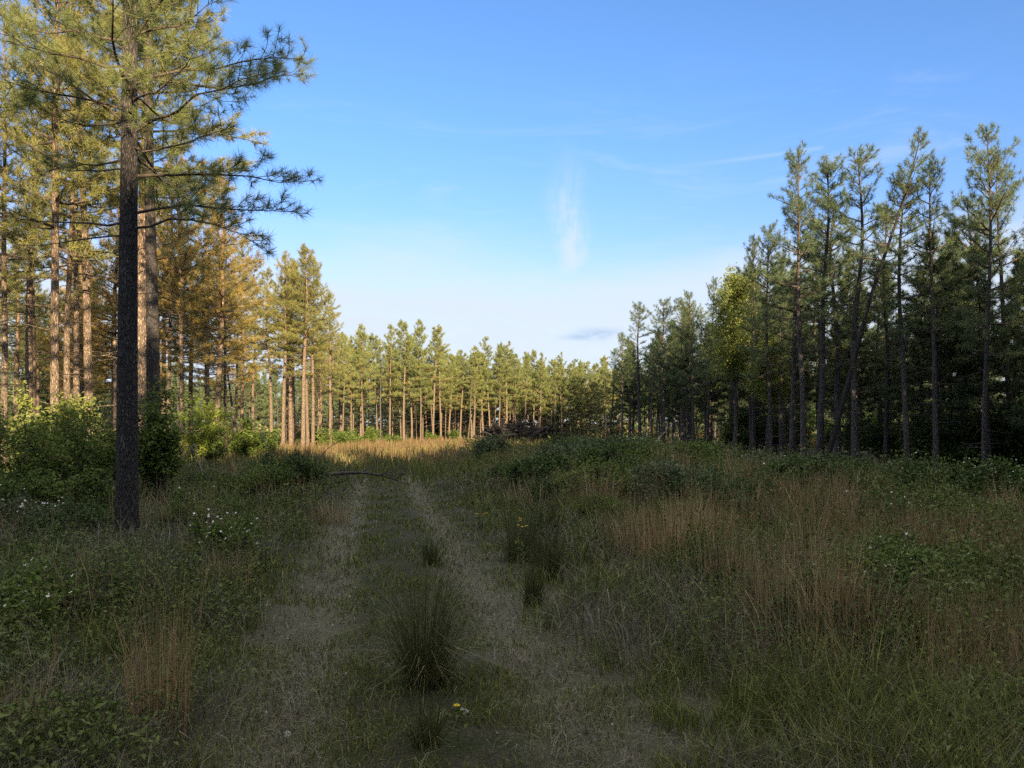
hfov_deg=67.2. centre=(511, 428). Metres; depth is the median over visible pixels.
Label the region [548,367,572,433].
pine tree
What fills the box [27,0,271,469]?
pine tree
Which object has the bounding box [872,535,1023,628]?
bramble
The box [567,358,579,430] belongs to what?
pine tree
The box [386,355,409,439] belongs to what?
pine tree
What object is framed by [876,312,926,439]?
pine tree
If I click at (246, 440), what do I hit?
shrub
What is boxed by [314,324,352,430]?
pine tree
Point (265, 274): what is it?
pine tree
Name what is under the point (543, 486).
bramble
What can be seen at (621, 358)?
pine tree
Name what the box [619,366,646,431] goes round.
pine tree
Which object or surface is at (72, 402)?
shrub
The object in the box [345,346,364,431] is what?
pine tree
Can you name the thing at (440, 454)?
tall dry grass
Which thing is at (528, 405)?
pine tree
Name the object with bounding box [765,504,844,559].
dry tussock
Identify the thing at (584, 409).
pine tree
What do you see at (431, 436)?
shrub
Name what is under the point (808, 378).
pine tree
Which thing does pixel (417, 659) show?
rush tussock
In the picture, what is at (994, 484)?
dry tussock
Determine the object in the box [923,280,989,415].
pine tree
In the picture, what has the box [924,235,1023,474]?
pine tree
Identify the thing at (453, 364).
pine tree
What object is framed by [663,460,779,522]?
bramble
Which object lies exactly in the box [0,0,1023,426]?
sky
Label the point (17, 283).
pine tree
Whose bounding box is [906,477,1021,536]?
shrub
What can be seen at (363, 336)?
pine tree
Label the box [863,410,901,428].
understory shrub
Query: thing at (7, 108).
pine tree
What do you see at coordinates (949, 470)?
bramble
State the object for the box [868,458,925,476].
bramble
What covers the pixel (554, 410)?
dead pine
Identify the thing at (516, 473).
bramble
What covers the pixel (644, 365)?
pine tree
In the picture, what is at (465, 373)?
pine tree
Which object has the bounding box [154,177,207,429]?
pine tree
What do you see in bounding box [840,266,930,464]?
pine tree
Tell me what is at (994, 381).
pine tree
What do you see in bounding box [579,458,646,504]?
dry tussock
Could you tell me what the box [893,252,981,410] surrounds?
pine tree
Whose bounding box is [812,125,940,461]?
pine tree
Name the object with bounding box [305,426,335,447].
shrub
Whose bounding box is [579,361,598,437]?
pine tree
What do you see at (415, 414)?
pine tree
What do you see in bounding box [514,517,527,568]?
yellow flower
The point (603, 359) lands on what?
pine tree
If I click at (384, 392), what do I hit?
pine tree
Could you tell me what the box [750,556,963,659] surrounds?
bramble
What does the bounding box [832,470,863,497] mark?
dry tussock
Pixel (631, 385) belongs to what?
pine tree
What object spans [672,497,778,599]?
dry tussock
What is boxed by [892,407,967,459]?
understory shrub
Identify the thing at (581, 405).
pine tree
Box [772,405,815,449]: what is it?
understory shrub
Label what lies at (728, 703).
grass
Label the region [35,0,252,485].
pine tree
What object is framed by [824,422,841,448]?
understory shrub
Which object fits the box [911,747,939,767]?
green tuft
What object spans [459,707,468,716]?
stone
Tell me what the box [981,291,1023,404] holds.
pine tree
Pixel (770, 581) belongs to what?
bramble
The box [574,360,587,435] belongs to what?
pine tree
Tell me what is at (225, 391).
pine tree
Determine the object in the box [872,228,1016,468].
pine tree
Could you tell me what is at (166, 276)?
pine tree
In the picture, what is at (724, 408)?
pine tree
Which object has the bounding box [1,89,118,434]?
pine tree
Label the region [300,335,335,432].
pine tree
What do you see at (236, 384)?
pine tree
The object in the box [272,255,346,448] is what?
pine tree
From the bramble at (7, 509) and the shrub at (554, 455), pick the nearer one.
the bramble at (7, 509)
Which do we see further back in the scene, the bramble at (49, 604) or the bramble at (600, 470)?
the bramble at (600, 470)
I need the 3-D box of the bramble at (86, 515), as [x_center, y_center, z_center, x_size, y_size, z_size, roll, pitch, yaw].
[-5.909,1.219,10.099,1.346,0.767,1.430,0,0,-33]
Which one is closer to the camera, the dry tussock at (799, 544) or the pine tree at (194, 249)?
the dry tussock at (799, 544)
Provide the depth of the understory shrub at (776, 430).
54.95 m
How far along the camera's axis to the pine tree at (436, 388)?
95.45 m
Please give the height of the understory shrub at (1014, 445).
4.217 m
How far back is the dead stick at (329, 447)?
21.61 m
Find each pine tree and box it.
[0,0,120,475]
[0,0,325,538]
[0,15,68,465]
[0,60,79,421]
[0,78,47,124]
[0,109,20,235]
[0,184,49,352]
[0,236,44,408]
[0,238,63,426]
[0,279,48,416]
[0,301,25,399]
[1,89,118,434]
[7,171,73,416]
[8,281,63,415]
[14,57,119,443]
[20,295,45,409]
[23,0,139,440]
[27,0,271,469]
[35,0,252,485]
[35,258,109,420]
[36,233,116,419]
[36,310,71,408]
[47,277,110,434]
[49,216,111,430]
[59,183,175,435]
[79,227,117,421]
[95,198,201,401]
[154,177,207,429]
[156,139,220,456]
[156,160,206,427]
[157,212,201,396]
[160,193,242,452]
[162,177,276,436]
[164,210,233,454]
[166,210,262,426]
[171,256,239,428]
[197,229,252,451]
[200,281,263,435]
[213,236,277,431]
[229,274,278,431]
[245,250,326,445]
[245,258,329,444]
[249,267,300,432]
[259,281,310,443]
[264,264,321,446]
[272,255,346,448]
[273,247,336,446]
[274,242,331,447]
[298,291,363,444]
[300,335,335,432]
[307,364,326,418]
[308,331,333,434]
[308,350,338,432]
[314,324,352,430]
[322,348,344,430]
[324,344,335,430]
[327,331,356,430]
[331,332,355,431]
[337,340,358,431]
[340,330,381,435]
[343,336,360,429]
[345,323,382,434]
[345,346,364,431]
[350,345,376,427]
[352,380,372,413]
[352,392,367,436]
[358,333,388,433]
[363,358,381,428]
[368,339,389,438]
[369,363,394,433]
[373,351,402,434]
[377,323,403,436]
[379,354,396,414]
[380,349,402,427]
[381,320,427,441]
[383,371,402,436]
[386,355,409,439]
[397,333,425,440]
[399,364,412,439]
[402,335,429,438]
[409,319,437,440]
[409,358,435,440]
[421,325,451,435]
[421,349,430,435]
[422,347,453,438]
[422,356,438,424]
[424,360,444,434]
[429,349,451,419]
[436,353,462,437]
[436,354,452,438]
[442,382,459,424]
[443,357,457,431]
[448,355,469,430]
[449,350,464,437]
[449,363,460,428]
[453,350,476,436]
[456,368,466,436]
[459,360,486,436]
[462,345,488,439]
[464,370,470,429]
[466,359,484,436]
[471,353,497,436]
[472,383,487,435]
[473,353,489,436]
[475,336,499,426]
[484,369,503,428]
[486,342,509,425]
[486,376,494,427]
[487,347,503,423]
[488,341,521,423]
[491,347,504,426]
[496,366,518,422]
[498,353,527,423]
[504,362,519,421]
[505,363,530,425]
[510,382,519,422]
[516,351,535,426]
[518,351,538,426]
[520,356,529,426]
[523,349,544,425]
[527,360,551,427]
[530,367,553,433]
[532,352,551,426]
[539,358,561,433]
[548,351,569,432]
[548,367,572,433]
[557,364,587,435]
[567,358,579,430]
[571,368,586,432]
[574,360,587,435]
[576,362,589,429]
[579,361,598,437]
[584,363,608,436]
[595,355,616,436]
[597,348,623,436]
[599,366,612,436]
[610,337,644,436]
[611,342,645,439]
[612,332,634,437]
[612,360,627,437]
[615,362,644,435]
[617,301,659,436]
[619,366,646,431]
[636,350,654,436]
[637,296,684,440]
[640,336,666,436]
[640,340,665,432]
[644,327,678,439]
[647,343,671,442]
[648,331,688,440]
[651,349,657,439]
[654,319,686,439]
[661,314,720,439]
[663,297,703,442]
[667,307,705,441]
[668,307,696,440]
[671,289,710,441]
[671,344,694,440]
[671,379,694,423]
[681,307,722,442]
[684,323,732,440]
[689,320,728,444]
[691,325,725,432]
[693,273,776,451]
[694,360,703,440]
[695,275,723,441]
[695,330,726,443]
[696,384,727,441]
[708,279,746,444]
[712,264,789,451]
[713,370,746,411]
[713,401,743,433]
[714,339,744,445]
[718,338,729,444]
[718,370,745,417]
[719,291,790,448]
[726,381,767,448]
[732,274,773,448]
[735,219,805,453]
[736,234,769,453]
[744,301,777,449]
[748,188,836,455]
[750,288,815,444]
[755,138,844,456]
[756,249,810,455]
[761,255,807,455]
[768,193,899,459]
[778,152,854,459]
[783,265,825,453]
[784,269,831,452]
[785,236,861,460]
[785,360,815,417]
[788,275,842,433]
[802,141,909,457]
[806,323,827,418]
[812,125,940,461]
[812,282,899,453]
[812,327,834,421]
[815,277,858,447]
[817,244,885,457]
[833,285,883,448]
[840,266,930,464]
[850,200,918,466]
[860,170,955,463]
[864,273,917,430]
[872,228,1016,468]
[872,272,957,426]
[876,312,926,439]
[892,152,971,472]
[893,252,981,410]
[905,317,952,422]
[910,227,994,416]
[914,192,1023,433]
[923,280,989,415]
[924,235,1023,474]
[935,260,996,384]
[941,120,1023,465]
[951,153,1023,415]
[968,307,1001,406]
[975,248,1023,406]
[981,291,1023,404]
[988,252,1023,384]
[990,217,1023,430]
[996,283,1023,407]
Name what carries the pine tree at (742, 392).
on the ground at (474, 753)
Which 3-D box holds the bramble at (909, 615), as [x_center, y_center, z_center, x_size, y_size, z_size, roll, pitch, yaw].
[2.561,1.360,5.208,1.341,0.625,1.402,0,0,-36]
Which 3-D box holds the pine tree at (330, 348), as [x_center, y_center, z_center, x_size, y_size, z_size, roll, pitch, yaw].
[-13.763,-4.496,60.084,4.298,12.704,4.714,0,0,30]
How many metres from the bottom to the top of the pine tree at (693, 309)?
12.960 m
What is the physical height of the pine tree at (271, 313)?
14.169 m
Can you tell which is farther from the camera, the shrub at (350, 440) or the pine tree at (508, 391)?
the pine tree at (508, 391)
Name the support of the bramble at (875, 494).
on the ground at (474, 753)
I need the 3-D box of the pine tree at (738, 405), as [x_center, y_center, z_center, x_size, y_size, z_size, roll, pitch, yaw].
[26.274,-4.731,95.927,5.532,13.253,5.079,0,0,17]
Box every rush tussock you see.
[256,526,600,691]
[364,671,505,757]
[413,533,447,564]
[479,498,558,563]
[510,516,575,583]
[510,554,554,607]
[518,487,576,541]
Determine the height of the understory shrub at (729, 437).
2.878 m
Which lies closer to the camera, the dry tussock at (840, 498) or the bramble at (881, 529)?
the bramble at (881, 529)
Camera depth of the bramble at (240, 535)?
8.38 m
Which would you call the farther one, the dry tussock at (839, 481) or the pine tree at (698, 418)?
the pine tree at (698, 418)
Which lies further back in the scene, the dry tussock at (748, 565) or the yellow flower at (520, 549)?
the yellow flower at (520, 549)
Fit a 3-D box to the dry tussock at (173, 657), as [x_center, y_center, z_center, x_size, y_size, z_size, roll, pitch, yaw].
[-1.941,1.215,4.227,0.688,0.914,0.742,0,0,-23]
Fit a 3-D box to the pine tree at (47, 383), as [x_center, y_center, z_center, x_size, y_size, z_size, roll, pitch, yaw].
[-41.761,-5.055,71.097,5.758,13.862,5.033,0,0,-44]
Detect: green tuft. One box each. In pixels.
[634,592,652,620]
[641,612,660,648]
[663,620,679,647]
[677,589,701,644]
[681,626,699,653]
[691,615,713,679]
[817,713,855,767]
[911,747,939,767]
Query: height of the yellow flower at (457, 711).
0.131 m
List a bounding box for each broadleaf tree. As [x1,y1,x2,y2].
[698,262,760,450]
[739,321,791,452]
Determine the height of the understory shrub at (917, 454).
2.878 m
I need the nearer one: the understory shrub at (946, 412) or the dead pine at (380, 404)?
the understory shrub at (946, 412)
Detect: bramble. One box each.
[0,484,56,528]
[0,543,139,624]
[0,565,74,640]
[4,491,119,548]
[14,499,77,526]
[18,528,95,559]
[80,482,149,502]
[139,497,216,530]
[162,534,237,560]
[165,481,249,521]
[178,505,266,578]
[180,471,212,485]
[454,430,515,465]
[472,450,576,495]
[523,473,585,508]
[528,431,611,459]
[533,432,575,448]
[547,452,664,509]
[564,436,641,473]
[566,433,596,444]
[570,488,638,526]
[580,433,638,452]
[595,430,653,450]
[605,434,677,465]
[614,449,682,478]
[625,452,731,504]
[634,531,706,560]
[647,494,723,525]
[653,528,743,557]
[656,435,723,465]
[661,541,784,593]
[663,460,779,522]
[675,513,741,538]
[688,494,730,520]
[722,561,866,622]
[727,445,820,468]
[733,449,880,498]
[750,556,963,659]
[763,566,943,654]
[795,587,1011,680]
[800,524,961,583]
[807,451,889,477]
[838,525,950,573]
[842,520,914,548]
[846,476,981,532]
[862,449,999,495]
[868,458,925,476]
[869,472,936,493]
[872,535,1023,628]
[890,535,1015,602]
[946,452,1023,506]
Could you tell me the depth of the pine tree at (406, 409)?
106.54 m
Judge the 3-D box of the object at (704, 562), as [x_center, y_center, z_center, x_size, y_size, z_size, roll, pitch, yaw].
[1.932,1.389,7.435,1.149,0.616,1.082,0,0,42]
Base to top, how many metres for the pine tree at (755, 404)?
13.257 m
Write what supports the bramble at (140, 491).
on the ground at (474, 753)
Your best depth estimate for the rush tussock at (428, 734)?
3.99 m
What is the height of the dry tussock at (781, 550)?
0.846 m
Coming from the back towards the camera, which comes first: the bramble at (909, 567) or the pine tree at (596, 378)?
the pine tree at (596, 378)
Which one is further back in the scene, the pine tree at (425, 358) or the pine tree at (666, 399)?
the pine tree at (425, 358)
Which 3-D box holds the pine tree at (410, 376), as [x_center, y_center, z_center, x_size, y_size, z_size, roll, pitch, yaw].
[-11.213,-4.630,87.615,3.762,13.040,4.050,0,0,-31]
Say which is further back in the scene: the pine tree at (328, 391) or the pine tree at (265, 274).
the pine tree at (328, 391)
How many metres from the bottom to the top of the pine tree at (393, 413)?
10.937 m
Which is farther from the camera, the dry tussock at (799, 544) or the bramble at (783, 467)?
the bramble at (783, 467)
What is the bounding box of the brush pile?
[473,416,566,444]
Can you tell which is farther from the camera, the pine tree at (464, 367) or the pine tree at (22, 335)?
the pine tree at (464, 367)
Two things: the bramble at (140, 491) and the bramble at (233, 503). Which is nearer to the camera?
the bramble at (233, 503)
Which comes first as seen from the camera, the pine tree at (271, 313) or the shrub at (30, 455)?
the shrub at (30, 455)
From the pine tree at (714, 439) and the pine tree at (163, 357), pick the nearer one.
the pine tree at (163, 357)
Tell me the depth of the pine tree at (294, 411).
63.97 m
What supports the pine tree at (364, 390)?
on the ground at (474, 753)
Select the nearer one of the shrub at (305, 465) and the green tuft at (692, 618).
the green tuft at (692, 618)
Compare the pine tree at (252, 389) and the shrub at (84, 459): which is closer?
the shrub at (84, 459)
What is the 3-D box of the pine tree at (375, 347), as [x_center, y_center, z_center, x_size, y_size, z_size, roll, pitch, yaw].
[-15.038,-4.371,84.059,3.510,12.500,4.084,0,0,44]
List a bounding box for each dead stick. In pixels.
[175,397,193,433]
[190,443,203,473]
[317,433,346,460]
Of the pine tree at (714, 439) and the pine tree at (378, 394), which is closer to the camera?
the pine tree at (714, 439)
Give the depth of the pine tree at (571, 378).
110.80 m
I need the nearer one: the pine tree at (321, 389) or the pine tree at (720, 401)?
the pine tree at (720, 401)
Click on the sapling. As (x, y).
(204, 437)
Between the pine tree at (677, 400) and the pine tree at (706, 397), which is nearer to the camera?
the pine tree at (706, 397)
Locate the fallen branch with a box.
[322,454,414,483]
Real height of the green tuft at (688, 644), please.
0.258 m
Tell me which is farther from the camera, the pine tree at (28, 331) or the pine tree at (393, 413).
the pine tree at (393, 413)
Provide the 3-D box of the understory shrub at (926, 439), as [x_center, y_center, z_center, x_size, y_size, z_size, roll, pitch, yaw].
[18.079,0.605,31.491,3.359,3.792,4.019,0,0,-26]
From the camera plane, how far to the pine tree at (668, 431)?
90.10 m
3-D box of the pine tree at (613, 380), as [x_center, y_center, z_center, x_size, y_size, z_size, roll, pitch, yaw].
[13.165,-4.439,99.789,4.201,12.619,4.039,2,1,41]
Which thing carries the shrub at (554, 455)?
on the ground at (474, 753)
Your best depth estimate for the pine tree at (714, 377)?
49.88 m
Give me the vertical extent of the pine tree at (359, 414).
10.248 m
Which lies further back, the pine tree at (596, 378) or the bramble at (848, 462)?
the pine tree at (596, 378)
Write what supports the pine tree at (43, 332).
on the ground at (474, 753)
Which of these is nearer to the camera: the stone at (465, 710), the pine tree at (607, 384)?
the stone at (465, 710)
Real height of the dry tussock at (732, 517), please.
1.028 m
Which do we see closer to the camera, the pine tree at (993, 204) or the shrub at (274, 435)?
the pine tree at (993, 204)
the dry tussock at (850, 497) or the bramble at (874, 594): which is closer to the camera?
the bramble at (874, 594)
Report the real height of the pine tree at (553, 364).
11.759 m
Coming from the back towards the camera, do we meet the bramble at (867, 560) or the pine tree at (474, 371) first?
the pine tree at (474, 371)
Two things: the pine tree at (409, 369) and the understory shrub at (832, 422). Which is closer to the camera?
the understory shrub at (832, 422)
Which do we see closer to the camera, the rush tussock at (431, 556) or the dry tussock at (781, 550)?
the dry tussock at (781, 550)
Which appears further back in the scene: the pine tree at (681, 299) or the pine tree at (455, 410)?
the pine tree at (455, 410)
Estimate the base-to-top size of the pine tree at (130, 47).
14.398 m
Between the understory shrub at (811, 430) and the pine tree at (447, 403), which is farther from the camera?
the pine tree at (447, 403)
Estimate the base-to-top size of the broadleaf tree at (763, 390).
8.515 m
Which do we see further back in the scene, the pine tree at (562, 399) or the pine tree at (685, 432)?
the pine tree at (562, 399)
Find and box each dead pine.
[223,342,237,432]
[373,369,381,438]
[467,370,471,437]
[550,386,557,434]
[646,347,663,436]
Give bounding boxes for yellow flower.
[446,704,468,725]
[475,512,486,529]
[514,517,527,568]
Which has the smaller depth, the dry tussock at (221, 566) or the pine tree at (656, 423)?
the dry tussock at (221, 566)
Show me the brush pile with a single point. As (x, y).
(516, 429)
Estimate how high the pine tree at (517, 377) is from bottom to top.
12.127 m
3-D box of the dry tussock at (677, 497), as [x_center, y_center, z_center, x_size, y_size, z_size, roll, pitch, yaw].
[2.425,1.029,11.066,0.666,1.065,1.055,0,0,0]
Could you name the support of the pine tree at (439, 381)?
on the ground at (474, 753)
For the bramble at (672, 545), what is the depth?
8.77 m
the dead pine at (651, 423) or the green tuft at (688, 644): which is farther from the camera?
the dead pine at (651, 423)
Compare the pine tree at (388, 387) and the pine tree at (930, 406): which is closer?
the pine tree at (930, 406)
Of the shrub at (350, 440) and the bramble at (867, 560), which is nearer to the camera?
the bramble at (867, 560)
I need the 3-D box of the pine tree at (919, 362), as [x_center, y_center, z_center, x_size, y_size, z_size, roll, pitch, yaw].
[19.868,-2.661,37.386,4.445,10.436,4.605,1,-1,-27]
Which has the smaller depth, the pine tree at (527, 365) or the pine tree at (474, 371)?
the pine tree at (474, 371)
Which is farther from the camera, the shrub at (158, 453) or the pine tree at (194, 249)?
the pine tree at (194, 249)
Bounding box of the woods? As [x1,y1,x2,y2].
[0,313,1017,450]
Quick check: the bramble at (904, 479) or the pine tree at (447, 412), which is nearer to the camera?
the bramble at (904, 479)
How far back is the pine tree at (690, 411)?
76.13 m
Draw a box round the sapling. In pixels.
[167,389,238,466]
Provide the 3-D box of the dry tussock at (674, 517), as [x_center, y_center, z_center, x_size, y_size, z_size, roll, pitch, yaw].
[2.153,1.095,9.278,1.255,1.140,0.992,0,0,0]
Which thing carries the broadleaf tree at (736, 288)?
on the ground at (474, 753)
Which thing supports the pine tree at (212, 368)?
on the ground at (474, 753)
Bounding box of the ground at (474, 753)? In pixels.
[4,431,1020,767]
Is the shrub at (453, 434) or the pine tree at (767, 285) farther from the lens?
the shrub at (453, 434)
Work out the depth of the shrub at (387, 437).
75.77 m
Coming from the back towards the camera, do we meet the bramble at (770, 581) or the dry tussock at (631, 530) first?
the dry tussock at (631, 530)
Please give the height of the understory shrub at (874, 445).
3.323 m
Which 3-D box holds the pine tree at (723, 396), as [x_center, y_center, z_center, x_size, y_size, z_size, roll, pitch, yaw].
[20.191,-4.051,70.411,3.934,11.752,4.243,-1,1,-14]
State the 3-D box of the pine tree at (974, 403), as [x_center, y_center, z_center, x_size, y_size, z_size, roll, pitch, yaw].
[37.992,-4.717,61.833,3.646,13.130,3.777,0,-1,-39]
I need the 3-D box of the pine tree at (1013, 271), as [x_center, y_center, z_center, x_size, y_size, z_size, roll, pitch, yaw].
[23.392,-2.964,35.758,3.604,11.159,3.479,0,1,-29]
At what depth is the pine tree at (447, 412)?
119.55 m
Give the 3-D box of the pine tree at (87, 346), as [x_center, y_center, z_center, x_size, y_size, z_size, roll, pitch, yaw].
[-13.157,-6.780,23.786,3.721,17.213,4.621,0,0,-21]
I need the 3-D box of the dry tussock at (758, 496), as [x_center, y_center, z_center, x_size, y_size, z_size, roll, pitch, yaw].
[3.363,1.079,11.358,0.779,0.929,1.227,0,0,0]
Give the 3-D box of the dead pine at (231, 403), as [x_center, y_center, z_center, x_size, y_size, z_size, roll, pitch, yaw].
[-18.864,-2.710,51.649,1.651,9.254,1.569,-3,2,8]
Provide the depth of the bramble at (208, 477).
20.27 m
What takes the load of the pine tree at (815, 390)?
on the ground at (474, 753)
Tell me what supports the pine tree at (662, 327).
on the ground at (474, 753)
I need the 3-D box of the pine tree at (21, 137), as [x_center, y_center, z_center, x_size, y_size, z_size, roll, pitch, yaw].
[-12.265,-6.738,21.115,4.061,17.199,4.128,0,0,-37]
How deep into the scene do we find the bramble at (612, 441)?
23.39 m
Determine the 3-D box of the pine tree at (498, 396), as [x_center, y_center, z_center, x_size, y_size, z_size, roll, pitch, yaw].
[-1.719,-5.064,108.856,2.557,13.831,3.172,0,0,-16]
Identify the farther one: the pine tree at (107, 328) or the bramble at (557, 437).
the pine tree at (107, 328)
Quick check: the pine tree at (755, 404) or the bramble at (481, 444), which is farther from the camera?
the pine tree at (755, 404)
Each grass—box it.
[0,434,1023,716]
[0,437,1023,767]
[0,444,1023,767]
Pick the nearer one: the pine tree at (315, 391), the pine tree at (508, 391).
the pine tree at (315, 391)
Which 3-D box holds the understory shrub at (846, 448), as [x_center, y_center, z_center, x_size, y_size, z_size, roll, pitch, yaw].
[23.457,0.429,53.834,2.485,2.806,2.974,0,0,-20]
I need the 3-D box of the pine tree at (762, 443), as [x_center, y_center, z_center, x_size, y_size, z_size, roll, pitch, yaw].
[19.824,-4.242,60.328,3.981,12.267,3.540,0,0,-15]
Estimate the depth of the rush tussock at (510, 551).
9.52 m
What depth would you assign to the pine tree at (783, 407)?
46.86 m
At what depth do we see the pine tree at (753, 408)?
45.07 m
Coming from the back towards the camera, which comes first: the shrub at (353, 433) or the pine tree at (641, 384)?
the pine tree at (641, 384)
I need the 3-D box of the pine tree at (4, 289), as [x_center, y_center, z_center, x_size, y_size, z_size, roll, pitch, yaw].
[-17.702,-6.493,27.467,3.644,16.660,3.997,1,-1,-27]
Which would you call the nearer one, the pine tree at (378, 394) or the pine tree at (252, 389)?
the pine tree at (252, 389)
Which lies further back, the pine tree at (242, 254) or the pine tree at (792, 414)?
the pine tree at (242, 254)
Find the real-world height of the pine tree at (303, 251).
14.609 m
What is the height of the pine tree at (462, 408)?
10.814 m
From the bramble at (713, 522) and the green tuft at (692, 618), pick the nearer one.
the green tuft at (692, 618)
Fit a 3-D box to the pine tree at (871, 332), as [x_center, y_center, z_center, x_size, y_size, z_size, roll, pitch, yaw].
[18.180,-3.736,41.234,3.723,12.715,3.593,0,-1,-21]
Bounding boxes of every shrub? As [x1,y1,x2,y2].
[0,380,107,478]
[0,397,92,503]
[0,460,139,511]
[5,397,115,492]
[56,419,141,484]
[103,375,204,504]
[187,426,228,462]
[224,417,275,459]
[232,440,333,489]
[232,455,297,497]
[253,428,279,455]
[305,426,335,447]
[332,430,349,443]
[336,430,359,445]
[346,426,366,443]
[362,425,384,442]
[381,433,403,443]
[424,430,440,439]
[447,429,460,440]
[521,444,573,483]
[679,440,723,453]
[714,414,739,448]
[717,403,773,450]
[758,405,797,453]
[759,407,814,449]
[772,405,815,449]
[796,403,815,428]
[824,415,846,430]
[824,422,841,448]
[825,418,849,453]
[841,410,877,460]
[858,415,911,465]
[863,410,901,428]
[888,404,1006,470]
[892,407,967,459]
[894,426,940,472]
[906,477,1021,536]
[922,436,979,470]
[939,398,1004,473]
[956,390,1023,470]
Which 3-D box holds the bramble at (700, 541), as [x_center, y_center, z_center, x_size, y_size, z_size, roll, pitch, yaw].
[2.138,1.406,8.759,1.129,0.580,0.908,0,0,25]
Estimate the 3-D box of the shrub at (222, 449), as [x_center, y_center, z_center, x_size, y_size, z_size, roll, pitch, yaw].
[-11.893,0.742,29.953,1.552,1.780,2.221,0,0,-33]
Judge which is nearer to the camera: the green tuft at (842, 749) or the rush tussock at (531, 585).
the green tuft at (842, 749)
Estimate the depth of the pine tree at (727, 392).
67.94 m
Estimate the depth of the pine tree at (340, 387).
89.20 m
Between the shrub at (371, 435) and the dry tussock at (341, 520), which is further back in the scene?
the shrub at (371, 435)
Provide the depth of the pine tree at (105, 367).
70.71 m
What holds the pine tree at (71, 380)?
on the ground at (474, 753)
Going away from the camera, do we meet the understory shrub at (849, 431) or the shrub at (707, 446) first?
the shrub at (707, 446)
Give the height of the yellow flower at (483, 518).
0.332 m
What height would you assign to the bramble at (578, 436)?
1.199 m
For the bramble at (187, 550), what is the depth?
8.84 m
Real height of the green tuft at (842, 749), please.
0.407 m
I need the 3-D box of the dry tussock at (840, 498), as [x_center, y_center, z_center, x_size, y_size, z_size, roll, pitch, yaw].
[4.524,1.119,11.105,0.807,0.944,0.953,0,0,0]
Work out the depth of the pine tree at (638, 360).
71.85 m
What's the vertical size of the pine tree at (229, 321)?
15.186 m
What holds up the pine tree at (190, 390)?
on the ground at (474, 753)
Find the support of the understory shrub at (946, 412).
on the ground at (474, 753)
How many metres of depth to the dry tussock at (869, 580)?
5.20 m
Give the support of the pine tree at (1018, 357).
on the ground at (474, 753)
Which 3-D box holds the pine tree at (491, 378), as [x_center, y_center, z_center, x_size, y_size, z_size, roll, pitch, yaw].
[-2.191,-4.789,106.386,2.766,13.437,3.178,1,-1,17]
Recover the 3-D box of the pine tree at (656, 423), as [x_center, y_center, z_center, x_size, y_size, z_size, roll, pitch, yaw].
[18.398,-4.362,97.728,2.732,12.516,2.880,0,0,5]
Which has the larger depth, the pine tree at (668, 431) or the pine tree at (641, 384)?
the pine tree at (641, 384)
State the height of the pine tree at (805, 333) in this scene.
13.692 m
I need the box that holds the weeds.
[0,427,1023,767]
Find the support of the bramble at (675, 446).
on the ground at (474, 753)
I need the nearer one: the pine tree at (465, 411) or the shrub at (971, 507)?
the shrub at (971, 507)
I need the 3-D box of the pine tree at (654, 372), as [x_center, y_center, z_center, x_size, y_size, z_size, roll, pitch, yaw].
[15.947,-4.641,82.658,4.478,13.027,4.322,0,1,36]
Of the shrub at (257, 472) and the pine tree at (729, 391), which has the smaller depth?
the shrub at (257, 472)
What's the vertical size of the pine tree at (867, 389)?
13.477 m
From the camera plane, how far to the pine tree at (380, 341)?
97.79 m
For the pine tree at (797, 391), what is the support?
on the ground at (474, 753)
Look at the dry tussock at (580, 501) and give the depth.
12.44 m
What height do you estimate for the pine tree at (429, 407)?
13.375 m
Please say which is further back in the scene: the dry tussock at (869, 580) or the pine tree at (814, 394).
the pine tree at (814, 394)
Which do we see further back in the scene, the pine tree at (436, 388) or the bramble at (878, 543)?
the pine tree at (436, 388)
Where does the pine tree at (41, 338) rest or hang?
on the ground at (474, 753)
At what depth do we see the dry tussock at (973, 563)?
6.38 m
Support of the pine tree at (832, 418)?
on the ground at (474, 753)
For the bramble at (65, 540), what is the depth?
8.63 m
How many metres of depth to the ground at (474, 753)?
5.27 m
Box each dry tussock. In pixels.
[0,646,104,757]
[94,579,219,745]
[159,521,236,562]
[159,537,264,595]
[303,493,356,525]
[574,475,626,517]
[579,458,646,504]
[596,486,658,559]
[608,496,672,574]
[610,443,636,466]
[627,458,660,511]
[628,488,698,573]
[642,458,675,505]
[647,478,739,545]
[661,468,701,519]
[661,486,746,540]
[669,436,698,468]
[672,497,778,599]
[687,464,735,521]
[695,512,774,604]
[705,521,831,640]
[718,479,769,523]
[719,445,757,491]
[728,524,840,654]
[740,532,807,610]
[748,506,907,660]
[749,499,859,571]
[753,510,801,574]
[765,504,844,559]
[767,461,836,505]
[790,531,956,665]
[802,477,849,521]
[806,456,862,496]
[806,461,881,503]
[827,471,868,517]
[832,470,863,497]
[854,465,905,493]
[874,453,905,472]
[876,487,946,547]
[891,495,956,539]
[892,467,971,497]
[929,523,1009,579]
[942,501,992,539]
[963,552,1023,631]
[987,473,1022,511]
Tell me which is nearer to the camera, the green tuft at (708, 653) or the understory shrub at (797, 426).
the green tuft at (708, 653)
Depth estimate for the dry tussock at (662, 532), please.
8.58 m
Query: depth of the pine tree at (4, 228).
22.30 m
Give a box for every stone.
[283,730,290,737]
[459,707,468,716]
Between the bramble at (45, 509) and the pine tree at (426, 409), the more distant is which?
the pine tree at (426, 409)
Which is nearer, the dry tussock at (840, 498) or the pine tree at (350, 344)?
the dry tussock at (840, 498)
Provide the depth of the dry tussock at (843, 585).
5.35 m
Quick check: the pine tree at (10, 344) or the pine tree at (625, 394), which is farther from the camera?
the pine tree at (625, 394)
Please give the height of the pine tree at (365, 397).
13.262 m
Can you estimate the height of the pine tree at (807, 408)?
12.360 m

